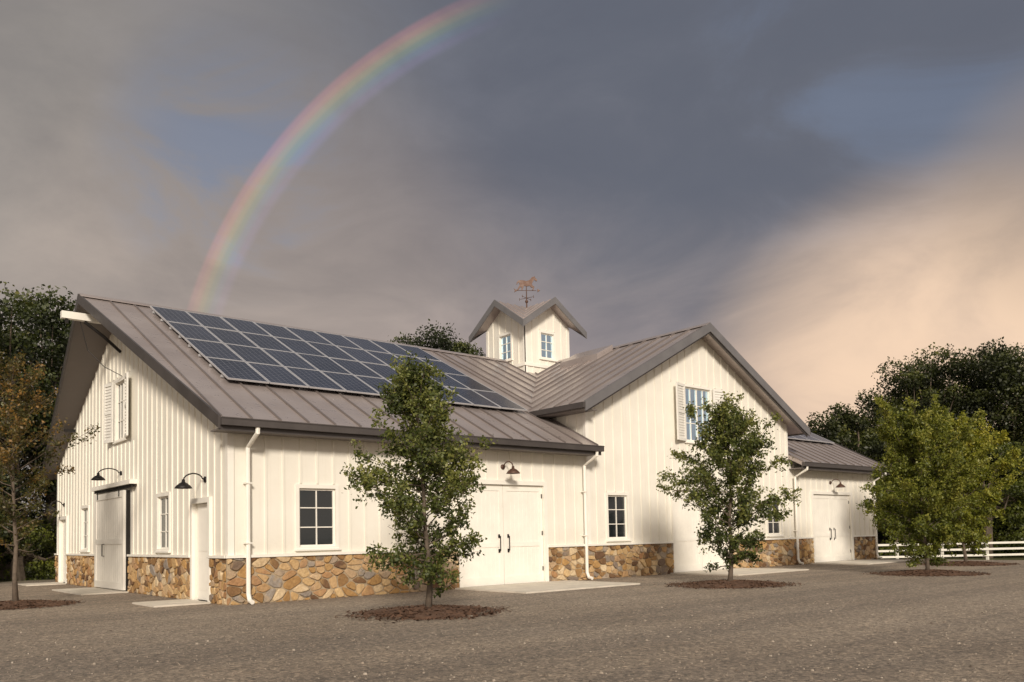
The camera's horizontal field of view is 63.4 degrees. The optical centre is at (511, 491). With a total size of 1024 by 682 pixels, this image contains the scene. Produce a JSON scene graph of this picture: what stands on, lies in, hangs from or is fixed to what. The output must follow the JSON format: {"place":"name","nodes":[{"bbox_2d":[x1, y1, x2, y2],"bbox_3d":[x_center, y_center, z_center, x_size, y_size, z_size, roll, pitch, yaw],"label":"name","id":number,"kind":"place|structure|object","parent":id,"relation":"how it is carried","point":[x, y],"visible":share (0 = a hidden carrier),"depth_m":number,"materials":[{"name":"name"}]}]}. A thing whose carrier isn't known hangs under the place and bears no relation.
{"place":"outdoors","nodes":[
{"label":"outdoors","id":0,"kind":"place"},
{"bbox_2d":[18,560,914,607],"bbox_3d":[0.388,2.736,25.735,33.757,0.135,13.624,-1,-3,-10],"label":"concrete apron","id":1,"kind":"object","parent":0,"point":[540,587],"visible":0.6,"depth_m":22.44,"materials":[{"name":"beige concrete"}]},
{"bbox_2d":[0,534,1023,681],"bbox_3d":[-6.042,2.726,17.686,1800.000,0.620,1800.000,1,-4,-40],"label":"ground","id":2,"kind":"structure","parent":0,"point":[850,586],"depth_m":11.40,"materials":[{"name":"grey gravel"}]},
{"bbox_2d":[0,515,56,580],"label":"shrubs","id":3,"kind":"object","parent":2,"relation":"on","point":[23,566],"visible":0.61,"depth_m":32.50,"materials":[{"name":"green plant"}]},
{"bbox_2d":[0,281,75,578],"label":"background trees","id":4,"kind":"object","parent":2,"relation":"on","point":[27,340],"visible":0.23,"depth_m":36.02,"materials":[{"name":"green plant"}]},
{"bbox_2d":[0,599,86,609],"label":"mulch bed","id":5,"kind":"object","parent":2,"relation":"on","point":[18,604],"visible":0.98,"depth_m":18.49,"materials":[{"name":"brown wood"}]},
{"bbox_2d":[0,347,100,600],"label":"young tree","id":6,"kind":"object","parent":5,"relation":"on","point":[16,427],"visible":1,"depth_m":18.82,"materials":[{"name":"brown plant"}]},
{"bbox_2d":[335,604,510,623],"bbox_3d":[-1.461,2.113,14.938,3.265,0.145,3.173,1,-4,-40],"label":"mulch bed","id":7,"kind":"object","parent":2,"relation":"on","point":[433,612],"visible":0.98,"depth_m":14.42,"materials":[{"name":"brown wood"}]},
{"bbox_2d":[339,350,497,607],"bbox_3d":[-1.675,-0.155,14.944,2.786,4.783,2.753,-2,-3,10],"label":"oak tree","id":8,"kind":"object","parent":7,"relation":"on","point":[425,407],"visible":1,"depth_m":14.69,"materials":[{"name":"green plant"}]},
{"bbox_2d":[388,319,484,356],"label":"background trees","id":9,"kind":"object","parent":2,"relation":"on","point":[446,344],"visible":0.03,"depth_m":59.46,"materials":[{"name":"green plant"}]},
{"bbox_2d":[41,293,891,604],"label":"barn","id":10,"kind":"structure","parent":2,"relation":"on","point":[585,445],"depth_m":23.93,"materials":[{"name":"beige paint"}]},
{"bbox_2d":[44,501,64,510],"bbox_3d":[-16.148,0.483,29.232,0.644,0.360,0.387,1,-4,-40],"label":"wall lamp","id":11,"kind":"object","parent":10,"relation":"attached to","point":[52,508],"visible":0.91,"depth_m":29.12,"materials":[{"name":"black metal"}]},
{"bbox_2d":[91,468,121,480],"bbox_3d":[-11.650,-0.518,23.794,0.814,0.360,0.387,1,-4,-40],"label":"wall lamp","id":12,"kind":"object","parent":10,"relation":"attached to","point":[97,477],"visible":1,"depth_m":23.63,"materials":[{"name":"black metal"}]},
{"bbox_2d":[174,473,205,488],"bbox_3d":[-7.241,-0.259,18.652,0.694,0.360,0.387,1,-4,-40],"label":"wall lamp","id":13,"kind":"object","parent":10,"relation":"attached to","point":[183,484],"visible":1,"depth_m":18.53,"materials":[{"name":"black metal"}]},
{"bbox_2d":[150,306,526,410],"bbox_3d":[-5.066,-3.976,24.925,9.405,3.133,5.987,1,-4,-40],"label":"solar panel array","id":14,"kind":"object","parent":10,"relation":"attached to","point":[238,349],"visible":0.86,"depth_m":24.04,"materials":[{"name":"glass"}]},
{"bbox_2d":[85,384,778,547],"bbox_3d":[-1.206,-0.974,24.701,24.727,4.900,10.042,-1,-3,-10],"label":"window glass","id":15,"kind":"structure","parent":10,"relation":"in","point":[307,497],"depth_m":19.38,"materials":[{"name":"black glass"}]},
{"bbox_2d":[63,484,850,599],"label":"doors","id":16,"kind":"structure","parent":10,"relation":"in","point":[515,511],"depth_m":23.46,"materials":[{"name":"beige paint"}]},
{"bbox_2d":[501,461,519,473],"bbox_3d":[-0.054,-0.675,22.563,0.387,0.360,0.644,1,-4,-40],"label":"wall lamp","id":17,"kind":"object","parent":10,"relation":"attached to","point":[512,470],"visible":1,"depth_m":22.43,"materials":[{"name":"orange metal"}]},
{"bbox_2d":[514,276,539,307],"bbox_3d":[0.628,-8.340,34.703,1.100,1.440,0.508,-1,-3,-12],"label":"weathervane","id":18,"kind":"object","parent":10,"relation":"on","point":[522,283],"visible":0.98,"depth_m":34.69,"materials":[{"name":"orange metal"}]},
{"bbox_2d":[502,334,707,440],"bbox_3d":[2.986,-4.025,31.884,2.435,5.070,9.170,1,-4,-40],"label":"upper window glass","id":19,"kind":"structure","parent":10,"relation":"in","point":[543,337],"depth_m":28.86,"materials":[{"name":"blue"}]},
{"bbox_2d":[788,433,833,443],"bbox_3d":[11.629,-3.294,38.134,4.180,2.351,4.490,1,-4,-40],"label":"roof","id":20,"kind":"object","parent":10,"relation":"attached to","point":[814,437],"visible":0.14,"depth_m":36.94,"materials":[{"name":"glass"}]},
{"bbox_2d":[829,479,844,487],"bbox_3d":[13.276,-0.365,33.804,0.387,0.360,0.644,1,-4,-40],"label":"wall lamp","id":21,"kind":"object","parent":10,"relation":"attached to","point":[839,485],"visible":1,"depth_m":33.70,"materials":[{"name":"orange metal"}]},
{"bbox_2d":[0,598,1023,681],"bbox_3d":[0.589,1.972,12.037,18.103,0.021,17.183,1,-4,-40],"label":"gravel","id":22,"kind":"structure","parent":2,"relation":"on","point":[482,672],"depth_m":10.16,"materials":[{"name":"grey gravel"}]},
{"bbox_2d":[654,579,804,589],"bbox_3d":[5.501,2.284,20.955,3.496,0.142,3.429,-1,-3,-7],"label":"mulch bed","id":23,"kind":"object","parent":2,"relation":"on","point":[726,584],"visible":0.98,"depth_m":20.35,"materials":[{"name":"brown wood"}]},
{"bbox_2d":[656,391,801,580],"bbox_3d":[5.490,-0.112,21.116,2.574,5.040,3.628,8,-10,-72],"label":"oak tree","id":24,"kind":"object","parent":23,"relation":"on","point":[731,427],"visible":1,"depth_m":20.82,"materials":[{"name":"green plant"}]},
{"bbox_2d":[805,336,1023,553],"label":"background trees","id":25,"kind":"object","parent":2,"relation":"on","point":[998,393],"visible":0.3,"depth_m":57.29,"materials":[{"name":"green plant"}]},
{"bbox_2d":[863,569,993,576],"bbox_3d":[12.070,2.306,24.044,3.595,0.148,3.510,1,-4,-40],"label":"mulch bed","id":26,"kind":"object","parent":2,"relation":"on","point":[930,572],"visible":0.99,"depth_m":23.44,"materials":[{"name":"brown wood"}]},
{"bbox_2d":[856,391,991,569],"bbox_3d":[11.895,-0.207,24.083,3.898,5.279,3.463,1,-4,-40],"label":"oak tree","id":27,"kind":"object","parent":26,"relation":"on","point":[917,439],"visible":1,"depth_m":23.76,"materials":[{"name":"green plant"}]},
{"bbox_2d":[875,422,1023,558],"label":"background trees","id":28,"kind":"object","parent":2,"relation":"on","point":[1014,492],"visible":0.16,"depth_m":49.58,"materials":[{"name":"green plant"}]},
{"bbox_2d":[877,510,1023,555],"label":"shrubs","id":29,"kind":"object","parent":2,"relation":"on","point":[881,537],"visible":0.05,"depth_m":54.55,"materials":[{"name":"green plant"}]},
{"bbox_2d":[878,541,1023,559],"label":"white rail fence","id":30,"kind":"object","parent":2,"relation":"on","point":[987,549],"visible":0.25,"depth_m":45.44,"materials":[{"name":"paint"}]},
{"bbox_2d":[922,561,1019,565],"bbox_3d":[16.092,2.499,29.303,3.538,0.143,3.383,0,-3,-15],"label":"mulch bed","id":31,"kind":"object","parent":2,"relation":"on","point":[972,563],"visible":0.82,"depth_m":28.61,"materials":[{"name":"brown wood"}]},
{"bbox_2d":[893,410,1023,561],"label":"oak tree","id":32,"kind":"object","parent":31,"relation":"on","point":[981,447],"visible":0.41,"depth_m":29.06,"materials":[{"name":"green plant"}]},
{"bbox_2d":[0,0,1023,538],"label":"sky","id":33,"kind":"structure","parent":0,"point":[835,188],"materials":[{"name":"grey"}]}
]}

